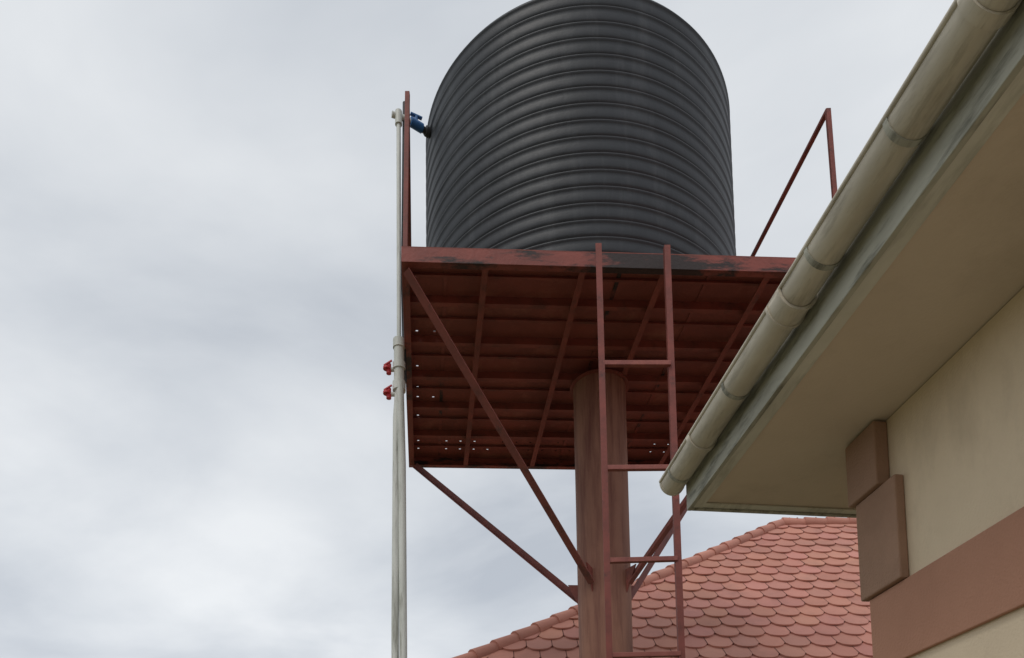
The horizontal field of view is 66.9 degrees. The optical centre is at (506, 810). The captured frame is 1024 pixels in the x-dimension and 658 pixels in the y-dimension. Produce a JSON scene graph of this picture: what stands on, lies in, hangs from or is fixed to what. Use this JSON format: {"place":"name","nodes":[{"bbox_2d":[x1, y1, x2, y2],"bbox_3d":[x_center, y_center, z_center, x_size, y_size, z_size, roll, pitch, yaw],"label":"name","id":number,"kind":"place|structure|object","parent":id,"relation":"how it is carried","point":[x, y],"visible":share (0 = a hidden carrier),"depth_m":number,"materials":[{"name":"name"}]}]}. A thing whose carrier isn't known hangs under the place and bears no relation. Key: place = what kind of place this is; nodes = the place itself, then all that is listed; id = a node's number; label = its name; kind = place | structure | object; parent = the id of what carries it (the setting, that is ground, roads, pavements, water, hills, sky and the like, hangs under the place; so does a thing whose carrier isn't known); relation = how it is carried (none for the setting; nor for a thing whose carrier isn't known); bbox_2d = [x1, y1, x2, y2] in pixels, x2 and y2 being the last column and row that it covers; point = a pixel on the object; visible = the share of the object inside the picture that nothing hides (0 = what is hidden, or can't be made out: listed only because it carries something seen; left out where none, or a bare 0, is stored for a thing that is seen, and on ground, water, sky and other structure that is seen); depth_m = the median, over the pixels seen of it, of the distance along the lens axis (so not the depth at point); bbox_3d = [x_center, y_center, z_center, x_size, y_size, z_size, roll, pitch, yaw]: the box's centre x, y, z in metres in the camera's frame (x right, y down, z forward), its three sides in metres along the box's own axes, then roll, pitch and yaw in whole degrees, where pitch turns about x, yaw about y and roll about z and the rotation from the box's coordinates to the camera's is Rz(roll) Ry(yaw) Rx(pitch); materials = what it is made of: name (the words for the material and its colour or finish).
{"place":"outdoors","nodes":[
{"label":"outdoors","id":0,"kind":"place"},
{"bbox_2d":[383,101,430,657],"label":"water pipe","id":1,"kind":"object","parent":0,"point":[399,598],"visible":0.91,"depth_m":6.76,"materials":[{"name":"grey metal"}]},
{"bbox_2d":[0,0,953,657],"label":"sky","id":2,"kind":"structure","parent":0,"point":[198,198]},
{"bbox_2d":[426,0,735,450],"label":"water tank","id":3,"kind":"object","parent":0,"point":[570,125],"visible":0.48,"depth_m":6.28,"materials":[{"name":"black plastic"}]},
{"label":"ground","id":4,"kind":"structure","parent":0,"visible":0},
{"bbox_2d":[401,91,836,657],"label":"water tower stand","id":5,"kind":"object","parent":4,"relation":"on","point":[506,352],"visible":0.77,"depth_m":7.07,"materials":[{"name":"red metal"}]},
{"bbox_2d":[595,243,684,657],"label":"steel ladder","id":6,"kind":"object","parent":4,"relation":"on","point":[669,364],"visible":0.89,"depth_m":5.74,"materials":[{"name":"metal"}]},
{"bbox_3d":[5.738,1.261,-1.021,7.120,0.350,9.620,0,-5,-7],"label":"plinth","id":7,"kind":"object","parent":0,"visible":0},
{"bbox_2d":[886,288,1023,657],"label":"walls","id":8,"kind":"structure","parent":7,"relation":"on","point":[955,430],"depth_m":2.91,"materials":[{"name":"beige paint"}]},
{"bbox_2d":[707,93,1023,508],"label":"soffit","id":9,"kind":"structure","parent":8,"relation":"on","point":[947,286],"depth_m":2.86,"materials":[{"name":"paint"}]},
{"bbox_2d":[686,0,1023,517],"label":"fascia board","id":10,"kind":"object","parent":9,"relation":"on","point":[998,66],"visible":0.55,"depth_m":2.46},
{"bbox_2d":[668,117,931,482],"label":"gutter brackets","id":11,"kind":"object","parent":10,"relation":"attached to","point":[893,136],"visible":0.87,"depth_m":2.63,"materials":[{"name":"grey metal"}]},
{"bbox_2d":[659,0,1018,495],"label":"gutter","id":12,"kind":"object","parent":10,"relation":"attached to","point":[954,49],"visible":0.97,"depth_m":2.40,"materials":[{"name":"beige plastic"}]},
{"bbox_2d":[686,0,1021,453],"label":"gutter joints","id":13,"kind":"object","parent":12,"relation":"attached to","point":[781,311],"visible":0.94,"depth_m":2.82,"materials":[{"name":"beige plastic"}]},
{"bbox_2d":[694,67,1023,513],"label":"soffit trim","id":14,"kind":"structure","parent":9,"relation":"attached to","point":[992,120],"depth_m":2.60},
{"bbox_2d":[845,421,908,601],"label":"corner quoins","id":15,"kind":"object","parent":8,"relation":"attached to","point":[876,498],"visible":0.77,"depth_m":3.40,"materials":[{"name":"brown paint"}]},
{"bbox_2d":[870,507,1023,657],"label":"painted band","id":16,"kind":"object","parent":8,"relation":"attached to","point":[974,582],"visible":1,"depth_m":2.96,"materials":[{"name":"paint"}]},
{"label":"walls","id":17,"kind":"object","parent":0,"visible":0},
{"bbox_3d":[7.151,-1.019,13.130,16.670,0.160,8.800,-1,-5,0],"label":"fascia board","id":18,"kind":"object","parent":17,"relation":"attached to","visible":0},
{"bbox_2d":[513,528,867,657],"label":"roof deck","id":19,"kind":"structure","parent":18,"relation":"on","point":[748,608],"depth_m":10.59,"materials":[{"name":"red tile"}]},
{"bbox_2d":[452,517,872,657],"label":"roof tiles","id":20,"kind":"object","parent":19,"relation":"attached to","point":[823,644],"visible":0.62,"depth_m":10.51,"materials":[{"name":"red tile"}]}
]}

